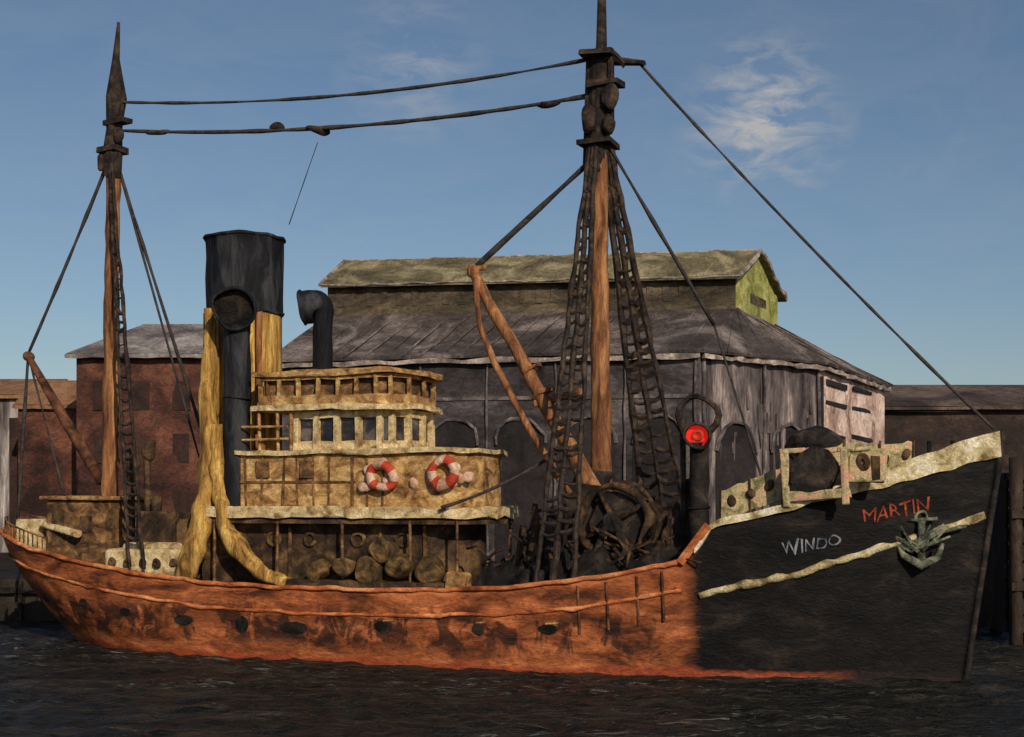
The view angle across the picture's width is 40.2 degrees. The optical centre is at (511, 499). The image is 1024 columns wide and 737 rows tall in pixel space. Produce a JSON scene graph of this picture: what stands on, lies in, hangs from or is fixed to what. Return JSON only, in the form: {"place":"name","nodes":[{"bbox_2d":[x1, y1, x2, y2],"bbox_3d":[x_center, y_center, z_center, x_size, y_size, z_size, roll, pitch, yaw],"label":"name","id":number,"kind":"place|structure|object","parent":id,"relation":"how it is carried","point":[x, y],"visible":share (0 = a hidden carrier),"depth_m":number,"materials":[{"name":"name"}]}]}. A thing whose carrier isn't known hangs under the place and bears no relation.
{"place":"outdoors","nodes":[
{"label":"outdoors","id":0,"kind":"place"},
{"bbox_2d":[0,379,67,551],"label":"pale shed","id":1,"kind":"structure","parent":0,"point":[11,391],"depth_m":112.00,"materials":[{"name":"grey wood"}]},
{"bbox_2d":[9,417,17,527],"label":"doors","id":2,"kind":"structure","parent":1,"relation":"in","point":[13,421],"depth_m":111.91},
{"bbox_2d":[11,380,75,519],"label":"brick shed","id":3,"kind":"structure","parent":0,"point":[40,477],"depth_m":106.00,"materials":[{"name":"brown brick"}]},
{"bbox_2d":[101,174,119,494],"bbox_3d":[-18.196,-6.301,63.416,0.989,19.469,0.877,0,0,21],"label":"mizzen mast","id":4,"kind":"object","parent":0,"point":[110,445],"visible":0.66,"depth_m":63.08,"materials":[{"name":"wood"}]},
{"bbox_2d":[22,350,100,484],"bbox_3d":[-20.589,-3.816,64.326,4.678,6.282,0.473,0,0,22],"label":"mizzen boom","id":5,"kind":"object","parent":4,"relation":"attached to","point":[87,457],"visible":1,"depth_m":64.10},
{"bbox_2d":[95,20,130,177],"bbox_3d":[-18.019,-18.088,63.294,1.285,7.094,1.154,0,0,22],"label":"mizzen topmast","id":6,"kind":"object","parent":4,"relation":"attached to","point":[115,121],"visible":0.98,"depth_m":63.03,"materials":[{"name":"wood"}]},
{"bbox_2d":[76,357,251,517],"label":"walls","id":7,"kind":"structure","parent":0,"point":[159,420],"depth_m":99.00,"materials":[{"name":"brown brick"}]},
{"bbox_2d":[68,324,203,353],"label":"roof","id":8,"kind":"structure","parent":7,"relation":"on","point":[150,338],"depth_m":101.19,"materials":[{"name":"metal"}]},
{"bbox_2d":[65,353,203,358],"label":"gutter","id":9,"kind":"object","parent":8,"relation":"attached to","point":[100,355],"visible":0.55,"depth_m":98.31,"materials":[{"name":"metal"}]},
{"bbox_2d":[92,380,264,517],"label":"windows","id":10,"kind":"structure","parent":7,"relation":"attached to","point":[142,397],"depth_m":98.96,"materials":[{"name":"glass"}]},
{"bbox_2d":[173,309,216,578],"bbox_3d":[-13.042,-2.318,58.376,1.317,11.475,1.976,0,0,46],"label":"canvas windsail","id":11,"kind":"object","parent":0,"point":[190,551],"visible":0.91,"depth_m":58.32,"materials":[{"name":"fabric"}]},
{"bbox_2d":[0,552,1008,620],"bbox_3d":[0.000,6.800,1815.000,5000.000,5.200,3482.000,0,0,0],"label":"quay ground","id":12,"kind":"structure","parent":0,"point":[35,608],"depth_m":74.00,"materials":[{"name":"stone"}]},
{"bbox_2d":[0,581,1008,620],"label":"quay fenders","id":13,"kind":"object","parent":12,"relation":"attached to","point":[18,589],"visible":0.03,"depth_m":73.70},
{"bbox_2d":[282,247,891,564],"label":"warehouse","id":14,"kind":"structure","parent":12,"relation":"on","point":[416,313],"depth_m":93.65,"materials":[{"name":"wood"}]},
{"bbox_2d":[336,283,734,306],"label":"clerestory windows","id":15,"kind":"structure","parent":14,"relation":"in","point":[714,288],"depth_m":99.03,"materials":[{"name":"glass"}]},
{"bbox_2d":[435,417,797,561],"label":"arched doors","id":16,"kind":"structure","parent":14,"relation":"in","point":[734,467],"depth_m":90.34,"materials":[{"name":"wood"}]},
{"bbox_2d":[820,375,871,441],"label":"warehouse windows","id":17,"kind":"structure","parent":14,"relation":"in","point":[829,403],"depth_m":101.01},
{"bbox_2d":[0,620,1023,736],"bbox_3d":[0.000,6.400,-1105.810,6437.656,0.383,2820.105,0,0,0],"label":"water","id":18,"kind":"structure","parent":0,"point":[57,679],"depth_m":44.79,"materials":[{"name":"liquid"}]},
{"bbox_2d":[3,458,996,681],"bbox_3d":[-3.021,2.778,57.434,43.650,8.856,7.455,0,0,21],"label":"hull","id":19,"kind":"object","parent":18,"relation":"in","point":[891,613],"visible":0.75,"depth_m":50.59,"materials":[{"name":"paint"}]},
{"bbox_2d":[79,599,557,635],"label":"freeing ports","id":20,"kind":"object","parent":19,"relation":"attached to","point":[241,623],"visible":1,"depth_m":55.88},
{"bbox_2d":[383,619,557,624],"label":"port lips","id":21,"kind":"object","parent":20,"relation":"attached to","point":[484,622],"visible":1,"depth_m":52.82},
{"bbox_2d":[0,526,685,592],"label":"cap rail","id":22,"kind":"object","parent":19,"relation":"on","point":[354,589],"visible":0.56,"depth_m":54.83,"materials":[{"name":"wood"}]},
{"bbox_2d":[4,515,47,550],"bbox_3d":[-21.042,1.472,64.527,4.432,1.564,6.413,0,0,21],"label":"stern railing","id":23,"kind":"object","parent":22,"relation":"on","point":[7,523],"visible":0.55,"depth_m":62.30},
{"bbox_2d":[14,559,682,617],"bbox_3d":[-7.255,3.591,59.108,31.331,2.042,7.396,0,0,22],"label":"rubbing strake","id":24,"kind":"object","parent":19,"relation":"attached to","point":[529,612],"visible":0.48,"depth_m":54.44,"materials":[{"name":"wood"}]},
{"bbox_2d":[576,572,663,634],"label":"hull fenders","id":25,"kind":"object","parent":19,"relation":"attached to","point":[637,601],"visible":1,"depth_m":50.84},
{"bbox_2d":[677,523,710,564],"bbox_3d":[7.747,1.575,53.188,1.254,1.526,7.176,0,0,21],"label":"bulwark break","id":26,"kind":"object","parent":19,"relation":"attached to","point":[696,540],"visible":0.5,"depth_m":49.93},
{"bbox_2d":[782,534,840,554],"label":"port letters","id":27,"kind":"object","parent":19,"relation":"attached to","point":[812,546],"visible":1,"depth_m":49.59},
{"bbox_2d":[790,425,843,490],"bbox_3d":[10.800,-1.456,49.980,2.053,2.548,2.757,0,0,22],"label":"windlass","id":28,"kind":"object","parent":19,"relation":"on","point":[816,463],"visible":0.9,"depth_m":48.93,"materials":[{"name":"metal"}]},
{"bbox_2d":[783,445,888,506],"bbox_3d":[11.246,-0.835,48.718,3.573,2.187,0.486,0,0,22],"label":"windlass frame","id":29,"kind":"object","parent":19,"relation":"on","point":[870,473],"visible":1,"depth_m":48.47,"materials":[{"name":"wood"}]},
{"bbox_2d":[857,454,881,478],"bbox_3d":[12.297,-1.139,48.185,0.856,0.913,0.263,0,0,22],"label":"windlass gypsy","id":30,"kind":"object","parent":29,"relation":"attached to","point":[866,463],"visible":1,"depth_m":48.12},
{"bbox_2d":[700,511,986,598],"bbox_3d":[12.341,1.976,51.381,9.684,3.171,6.150,0,0,21],"label":"white strake","id":31,"kind":"object","parent":19,"relation":"on","point":[809,569],"visible":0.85,"depth_m":49.63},
{"bbox_2d":[693,430,1000,553],"bbox_3d":[12.487,-0.261,51.343,10.302,4.435,6.915,0,0,21],"label":"bow bulwark board","id":32,"kind":"object","parent":19,"relation":"on","point":[987,447],"visible":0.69,"depth_m":49.20,"materials":[{"name":"wood"}]},
{"bbox_2d":[862,496,929,521],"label":"name letters","id":33,"kind":"object","parent":19,"relation":"attached to","point":[895,509],"visible":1,"depth_m":49.35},
{"bbox_2d":[894,510,965,569],"bbox_3d":[14.589,1.410,49.170,2.674,2.147,0.590,0,0,10],"label":"anchor","id":34,"kind":"object","parent":19,"relation":"attached to","point":[919,546],"visible":1,"depth_m":49.14,"materials":[{"name":"metal"}]},
{"bbox_2d":[927,440,958,453],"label":"bow bollards","id":35,"kind":"object","parent":19,"relation":"attached to","point":[930,446],"visible":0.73,"depth_m":49.70,"materials":[{"name":"metal"}]},
{"bbox_2d":[963,429,1006,679],"bbox_3d":[16.689,2.353,49.666,1.618,9.729,0.240,0,0,22],"label":"stem bar","id":36,"kind":"object","parent":19,"relation":"attached to","point":[982,572],"visible":0.89,"depth_m":49.55,"materials":[{"name":"metal"}]},
{"bbox_3d":[-3.038,1.985,57.437,43.220,5.170,7.056,0,0,21],"label":"deck","id":37,"kind":"object","parent":19,"relation":"on","visible":0},
{"bbox_2d":[46,500,144,564],"bbox_3d":[-18.771,1.706,63.638,3.229,3.448,3.431,0,0,21],"label":"stern deckhouse","id":38,"kind":"object","parent":37,"relation":"on","point":[109,529],"visible":0.39,"depth_m":62.00,"materials":[{"name":"paint"}]},
{"bbox_2d":[16,518,81,549],"bbox_3d":[-20.255,1.631,63.789,5.015,1.601,2.883,0,0,37],"label":"stern locker","id":39,"kind":"object","parent":38,"relation":"attached to","point":[38,526],"visible":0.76,"depth_m":63.38,"materials":[{"name":"beige paint"}]},
{"bbox_2d":[52,510,92,546],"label":"stern deckhouse openings","id":40,"kind":"object","parent":38,"relation":"in","point":[85,526],"visible":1,"depth_m":62.20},
{"bbox_2d":[38,495,143,499],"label":"stern deckhouse roof","id":41,"kind":"structure","parent":38,"relation":"on","point":[92,497],"depth_m":62.01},
{"bbox_2d":[107,157,145,568],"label":"mizzen shrouds","id":42,"kind":"object","parent":37,"relation":"on","point":[121,311],"visible":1,"depth_m":60.83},
{"bbox_2d":[105,541,201,580],"bbox_3d":[-15.289,2.856,60.506,4.078,2.251,2.190,0,0,22],"label":"aft skylight","id":43,"kind":"object","parent":37,"relation":"on","point":[164,551],"visible":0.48,"depth_m":59.53,"materials":[{"name":"beige paint"}]},
{"bbox_2d":[108,558,175,566],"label":"skylight ports","id":44,"kind":"object","parent":43,"relation":"attached to","point":[158,564],"visible":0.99,"depth_m":59.14,"materials":[{"name":"paint"}]},
{"bbox_2d":[122,437,213,577],"bbox_3d":[-14.904,0.309,61.558,4.546,6.157,3.006,0,0,21],"label":"aft machinery","id":45,"kind":"object","parent":43,"relation":"on","point":[159,523],"visible":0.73,"depth_m":60.52,"materials":[{"name":"paint"}]},
{"bbox_2d":[202,523,485,584],"bbox_3d":[-6.767,2.755,58.902,11.803,3.730,4.429,0,0,21],"label":"engine casing","id":46,"kind":"object","parent":37,"relation":"on","point":[441,544],"visible":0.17,"depth_m":56.77,"materials":[{"name":"paint"}]},
{"bbox_2d":[211,523,427,578],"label":"casing stiffeners","id":47,"kind":"object","parent":46,"relation":"attached to","point":[379,532],"visible":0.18,"depth_m":57.33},
{"bbox_2d":[238,530,408,547],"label":"casing portholes","id":48,"kind":"object","parent":46,"relation":"attached to","point":[314,535],"visible":0.78,"depth_m":56.91,"materials":[{"name":"brown metal"}]},
{"bbox_2d":[212,518,511,581],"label":"deck stanchions","id":49,"kind":"object","parent":37,"relation":"on","point":[342,548],"visible":0.31,"depth_m":55.89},
{"bbox_2d":[210,517,513,524],"bbox_3d":[-5.976,0.865,58.594,12.100,0.170,5.700,0,0,21],"label":"boat deck beam","id":50,"kind":"object","parent":49,"relation":"on","point":[323,520],"visible":0.98,"depth_m":55.96,"materials":[{"name":"paint"}]},
{"bbox_2d":[204,505,516,519],"bbox_3d":[-5.981,0.490,58.590,12.409,0.563,6.141,0,0,21],"label":"boat deck","id":51,"kind":"object","parent":50,"relation":"on","point":[389,512],"visible":0.94,"depth_m":55.47,"materials":[{"name":"beige paint"}]},
{"bbox_2d":[211,285,256,506],"bbox_3d":[-11.326,-4.264,57.984,1.915,9.218,2.053,0,0,22],"label":"tall ventilator","id":52,"kind":"object","parent":51,"relation":"on","point":[237,359],"visible":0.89,"depth_m":57.92,"materials":[{"name":"metal"}]},
{"bbox_2d":[215,289,252,325],"bbox_3d":[-11.427,-7.964,57.687,1.651,1.568,0.612,0,0,0],"label":"ventilator tall mouth","id":53,"kind":"object","parent":52,"relation":"attached to","point":[232,306],"visible":1,"depth_m":57.67},
{"bbox_2d":[210,423,284,583],"bbox_3d":[-10.992,0.143,57.331,4.112,6.751,1.122,0,0,35],"label":"canvas windsail fold","id":54,"kind":"object","parent":51,"relation":"on","point":[240,550],"visible":0.96,"depth_m":57.46,"materials":[{"name":"fabric"}]},
{"bbox_2d":[214,308,281,474],"bbox_3d":[-11.605,-3.950,60.812,3.200,8.500,3.200,0,0,21],"label":"funnel","id":55,"kind":"object","parent":51,"relation":"on","point":[271,341],"visible":0.15,"depth_m":59.62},
{"bbox_2d":[204,310,260,450],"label":"steam pipes","id":56,"kind":"object","parent":55,"relation":"attached to","point":[257,336],"visible":0.33,"depth_m":59.07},
{"bbox_2d":[203,231,286,317],"bbox_3d":[-11.633,-9.678,60.798,3.595,3.453,3.584,0,0,21],"label":"funnel","id":57,"kind":"object","parent":55,"relation":"attached to","point":[252,262],"visible":0.68,"depth_m":59.46,"materials":[{"name":"metal"}]},
{"bbox_2d":[240,455,383,505],"bbox_3d":[-8.161,-0.768,56.698,6.574,2.134,0.211,0,0,21],"label":"deckhouse panelling","id":58,"kind":"object","parent":51,"relation":"on","point":[296,482],"visible":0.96,"depth_m":56.74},
{"bbox_2d":[240,453,501,506],"bbox_3d":[-5.560,-0.749,58.432,10.253,2.276,5.164,0,0,21],"label":"deckhouse","id":59,"kind":"object","parent":51,"relation":"on","point":[486,470],"visible":0.58,"depth_m":56.08,"materials":[{"name":"beige paint"}]},
{"bbox_2d":[242,410,292,449],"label":"bridge posts","id":60,"kind":"object","parent":59,"relation":"on","point":[259,426],"visible":1,"depth_m":57.37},
{"bbox_2d":[255,459,314,477],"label":"deckhouse windows","id":61,"kind":"structure","parent":59,"relation":"in","point":[262,469],"depth_m":56.75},
{"bbox_2d":[296,288,334,379],"bbox_3d":[-8.287,-5.403,58.144,1.682,6.884,1.521,0,0,21],"label":"ventilator","id":62,"kind":"object","parent":59,"relation":"on","point":[316,310],"visible":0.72,"depth_m":57.88,"materials":[{"name":"metal"}]},
{"bbox_2d":[292,408,434,450],"bbox_3d":[-5.893,-2.835,58.554,5.007,1.718,4.515,0,0,21],"label":"wheelhouse","id":63,"kind":"object","parent":59,"relation":"on","point":[338,443],"visible":0.7,"depth_m":56.65,"materials":[{"name":"beige paint"}]},
{"bbox_2d":[249,401,441,415],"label":"bridge deck","id":64,"kind":"structure","parent":63,"relation":"on","point":[283,410],"depth_m":56.62,"materials":[{"name":"beige paint"}]},
{"bbox_2d":[259,374,436,406],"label":"flying bridge","id":65,"kind":"structure","parent":64,"relation":"on","point":[357,397],"depth_m":56.68,"materials":[{"name":"wood"}]},
{"bbox_2d":[264,377,429,396],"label":"flying bridge glazing","id":66,"kind":"structure","parent":65,"relation":"in","point":[346,386],"depth_m":56.90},
{"bbox_2d":[252,367,441,382],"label":"bridge roof","id":67,"kind":"structure","parent":65,"relation":"on","point":[410,372],"depth_m":56.57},
{"bbox_2d":[301,416,427,441],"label":"wheelhouse glazing","id":68,"kind":"structure","parent":63,"relation":"in","point":[348,428],"depth_m":56.73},
{"bbox_2d":[232,448,505,455],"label":"deckhouse roof","id":69,"kind":"structure","parent":59,"relation":"on","point":[494,452],"depth_m":55.83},
{"bbox_2d":[364,474,375,483],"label":"white lifebuoy","id":70,"kind":"object","parent":59,"relation":"attached to","point":[369,478],"visible":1,"depth_m":55.38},
{"bbox_2d":[365,464,376,475],"bbox_3d":[-5.568,-1.201,55.482,0.509,0.489,0.429,0,0,22],"label":"red lifebuoy","id":71,"kind":"object","parent":59,"relation":"attached to","point":[370,470],"visible":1,"depth_m":55.32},
{"bbox_2d":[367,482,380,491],"bbox_3d":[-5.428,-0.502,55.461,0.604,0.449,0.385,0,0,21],"label":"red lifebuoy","id":72,"kind":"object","parent":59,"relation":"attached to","point":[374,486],"visible":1,"depth_m":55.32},
{"bbox_2d":[373,459,382,470],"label":"white lifebuoy","id":73,"kind":"object","parent":59,"relation":"attached to","point":[377,466],"visible":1,"depth_m":55.20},
{"bbox_2d":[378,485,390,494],"bbox_3d":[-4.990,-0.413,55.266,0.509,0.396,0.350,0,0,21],"label":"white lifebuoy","id":74,"kind":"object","parent":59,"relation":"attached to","point":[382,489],"visible":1,"depth_m":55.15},
{"bbox_2d":[381,459,393,471],"bbox_3d":[-4.888,-1.352,55.284,0.536,0.558,0.343,0,0,8],"label":"red lifebuoy","id":75,"kind":"object","parent":59,"relation":"attached to","point":[387,465],"visible":1,"depth_m":55.15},
{"bbox_2d":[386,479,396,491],"bbox_3d":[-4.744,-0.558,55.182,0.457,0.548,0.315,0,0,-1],"label":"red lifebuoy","id":76,"kind":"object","parent":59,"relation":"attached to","point":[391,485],"visible":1,"depth_m":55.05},
{"bbox_2d":[387,467,396,479],"bbox_3d":[-4.721,-1.041,55.209,0.459,0.512,0.299,0,0,40],"label":"white lifebuoy","id":77,"kind":"object","parent":59,"relation":"attached to","point":[392,473],"visible":1,"depth_m":55.08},
{"bbox_2d":[359,457,472,490],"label":"buoys","id":78,"kind":"object","parent":59,"relation":"hanging from","point":[467,475],"visible":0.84,"depth_m":54.78},
{"bbox_2d":[426,470,435,482],"bbox_3d":[-3.133,-0.911,54.520,0.400,0.486,0.426,0,0,-11],"label":"white lifebuoy","id":79,"kind":"object","parent":59,"relation":"on","point":[431,474],"visible":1,"depth_m":54.35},
{"bbox_2d":[426,459,438,471],"bbox_3d":[-3.085,-1.341,54.525,0.517,0.521,0.376,0,0,-2],"label":"red lifebuoy","id":80,"kind":"object","parent":59,"relation":"attached to","point":[432,465],"visible":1,"depth_m":54.38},
{"bbox_2d":[430,476,438,489],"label":"red lifebuoy","id":81,"kind":"object","parent":59,"relation":"attached to","point":[434,481],"visible":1,"depth_m":54.33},
{"bbox_2d":[433,455,445,464],"bbox_3d":[-2.780,-1.547,54.447,0.572,0.384,0.383,0,0,21],"label":"white lifebuoy","id":82,"kind":"object","parent":59,"relation":"on","point":[439,460],"visible":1,"depth_m":54.30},
{"bbox_2d":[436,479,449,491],"bbox_3d":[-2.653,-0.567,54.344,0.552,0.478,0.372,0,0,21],"label":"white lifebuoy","id":83,"kind":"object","parent":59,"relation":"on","point":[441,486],"visible":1,"depth_m":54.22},
{"bbox_2d":[444,474,457,488],"bbox_3d":[-2.345,-0.717,54.171,0.581,0.619,0.352,0,0,34],"label":"red lifebuoy","id":84,"kind":"object","parent":59,"relation":"attached to","point":[450,480],"visible":1,"depth_m":54.07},
{"bbox_2d":[448,464,457,475],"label":"white lifebuoy","id":85,"kind":"object","parent":84,"relation":"on","point":[453,469],"visible":1,"depth_m":53.98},
{"bbox_2d":[444,456,456,466],"bbox_3d":[-2.380,-1.479,54.248,0.561,0.452,0.383,0,0,33],"label":"red lifebuoy","id":86,"kind":"object","parent":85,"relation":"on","point":[448,461],"visible":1,"depth_m":54.13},
{"bbox_2d":[285,578,443,587],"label":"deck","id":87,"kind":"structure","parent":37,"relation":"attached to","point":[329,582],"depth_m":55.35,"materials":[{"name":"paint"}]},
{"bbox_2d":[306,539,443,585],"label":"deck barrels","id":88,"kind":"object","parent":87,"relation":"on","point":[394,558],"visible":0.99,"depth_m":54.86,"materials":[{"name":"brown wood"}]},
{"bbox_2d":[443,572,469,585],"bbox_3d":[-2.117,3.507,53.939,1.032,1.490,0.651,0,0,21],"label":"deck locker","id":89,"kind":"object","parent":87,"relation":"on","point":[454,579],"visible":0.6,"depth_m":53.67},
{"bbox_2d":[510,510,579,565],"bbox_3d":[2.125,2.361,55.833,4.200,3.981,4.000,0,0,21],"label":"net pile","id":90,"kind":"object","parent":37,"relation":"on","point":[528,545],"visible":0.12,"depth_m":54.84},
{"bbox_2d":[473,539,681,588],"bbox_3d":[3.006,2.839,54.250,8.200,3.074,5.100,0,0,21],"label":"tarpaulin cargo","id":91,"kind":"object","parent":37,"relation":"on","point":[591,563],"visible":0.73,"depth_m":52.34},
{"bbox_2d":[466,511,701,570],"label":"loose ropes","id":92,"kind":"object","parent":91,"relation":"on","point":[615,549],"visible":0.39,"depth_m":52.32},
{"bbox_2d":[542,468,646,558],"bbox_3d":[3.515,1.072,54.027,4.276,4.844,3.215,0,0,21],"label":"winch gear","id":93,"kind":"object","parent":37,"relation":"on","point":[632,526],"visible":0.45,"depth_m":52.93,"materials":[{"name":"metal"}]},
{"bbox_2d":[578,482,660,556],"bbox_3d":[4.062,0.812,53.159,3.076,3.029,1.663,0,0,21],"label":"winch wheel","id":94,"kind":"object","parent":93,"relation":"attached to","point":[645,499],"visible":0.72,"depth_m":52.72,"materials":[{"name":"metal"}]},
{"bbox_2d":[589,144,611,470],"bbox_3d":[3.514,-5.339,54.858,0.967,17.589,0.912,0,0,21],"label":"mast","id":95,"kind":"object","parent":37,"relation":"on","point":[600,387],"visible":0.69,"depth_m":54.56,"materials":[{"name":"wood"}]},
{"bbox_2d":[16,59,994,516],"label":"rigging wires","id":96,"kind":"object","parent":95,"relation":"attached to","point":[494,249],"visible":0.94,"depth_m":57.61,"materials":[{"name":"metal"}]},
{"bbox_2d":[153,99,558,136],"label":"rigging blocks","id":97,"kind":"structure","parent":96,"relation":"attached to","point":[316,130],"depth_m":59.42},
{"bbox_2d":[470,273,599,494],"bbox_3d":[0.760,-4.638,55.047,5.908,9.290,1.095,0,0,27],"label":"derrick boom","id":98,"kind":"object","parent":96,"relation":"hanging from","point":[546,405],"visible":0.77,"depth_m":55.15,"materials":[{"name":"wood"}]},
{"bbox_2d":[465,264,579,406],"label":"boom fittings","id":99,"kind":"object","parent":98,"relation":"attached to","point":[471,269],"visible":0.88,"depth_m":55.02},
{"bbox_2d":[533,143,598,580],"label":"shrouds","id":100,"kind":"object","parent":95,"relation":"attached to","point":[587,204],"visible":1,"depth_m":52.99,"materials":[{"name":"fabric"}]},
{"bbox_2d":[577,0,644,168],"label":"masthead","id":101,"kind":"object","parent":95,"relation":"attached to","point":[598,119],"visible":0.98,"depth_m":54.47,"materials":[{"name":"wood"}]},
{"bbox_2d":[608,145,679,521],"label":"shrouds","id":102,"kind":"object","parent":95,"relation":"attached to","point":[615,220],"visible":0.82,"depth_m":56.14,"materials":[{"name":"fabric"}]},
{"bbox_2d":[528,502,674,544],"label":"gallows posts","id":103,"kind":"object","parent":37,"relation":"on","point":[671,522],"visible":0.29,"depth_m":54.48,"materials":[{"name":"metal"}]},
{"bbox_2d":[651,502,678,547],"bbox_3d":[5.538,2.045,54.811,3.700,3.910,3.400,0,0,21],"label":"gear pile","id":104,"kind":"object","parent":37,"relation":"on","point":[673,512],"visible":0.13,"depth_m":53.04,"materials":[{"name":"paint"}]},
{"bbox_2d":[674,393,718,550],"bbox_3d":[7.023,-0.514,52.534,1.742,6.908,1.201,0,0,22],"label":"ventilator hoop","id":105,"kind":"object","parent":37,"relation":"on","point":[684,500],"visible":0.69,"depth_m":52.34,"materials":[{"name":"metal"}]},
{"bbox_2d":[683,421,711,542],"bbox_3d":[6.949,0.173,51.653,1.084,6.104,1.101,0,0,22],"label":"red mouthed ventilator","id":106,"kind":"object","parent":37,"relation":"on","point":[698,507],"visible":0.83,"depth_m":51.47,"materials":[{"name":"metal"}]},
{"bbox_2d":[691,429,704,442],"bbox_3d":[6.815,-2.339,51.353,0.500,0.503,0.104,0,0,21],"label":"ventilator grille","id":107,"kind":"object","parent":106,"relation":"attached to","point":[700,438],"visible":1,"depth_m":51.31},
{"bbox_2d":[687,425,708,446],"bbox_3d":[6.839,-2.351,51.477,0.883,0.883,0.050,0,0,16],"label":"red mouthed ventilator mouth","id":108,"kind":"object","parent":106,"relation":"attached to","point":[703,429],"visible":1,"depth_m":51.46},
{"bbox_2d":[719,438,912,520],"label":"forecastle rail posts","id":109,"kind":"object","parent":37,"relation":"on","point":[768,484],"visible":0.59,"depth_m":50.08,"materials":[{"name":"paint"}]},
{"bbox_2d":[721,440,910,519],"bbox_3d":[10.883,-0.688,50.037,6.771,2.898,0.414,0,0,10],"label":"weather cloth","id":110,"kind":"object","parent":109,"relation":"attached to","point":[762,496],"visible":0.52,"depth_m":50.30,"materials":[{"name":"fabric"}]},
{"bbox_2d":[978,457,1023,644],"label":"timber jetty","id":111,"kind":"object","parent":18,"relation":"in","point":[1000,611],"visible":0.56,"depth_m":62.35,"materials":[{"name":"wood"}]},
{"bbox_2d":[0,0,1023,384],"label":"sky","id":112,"kind":"structure","parent":0,"point":[889,134],"materials":[{"name":"blue"}]},
{"bbox_2d":[885,385,1023,544],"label":"dock shed","id":113,"kind":"structure","parent":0,"point":[942,416],"depth_m":132.00,"materials":[{"name":"wood"}]}
]}

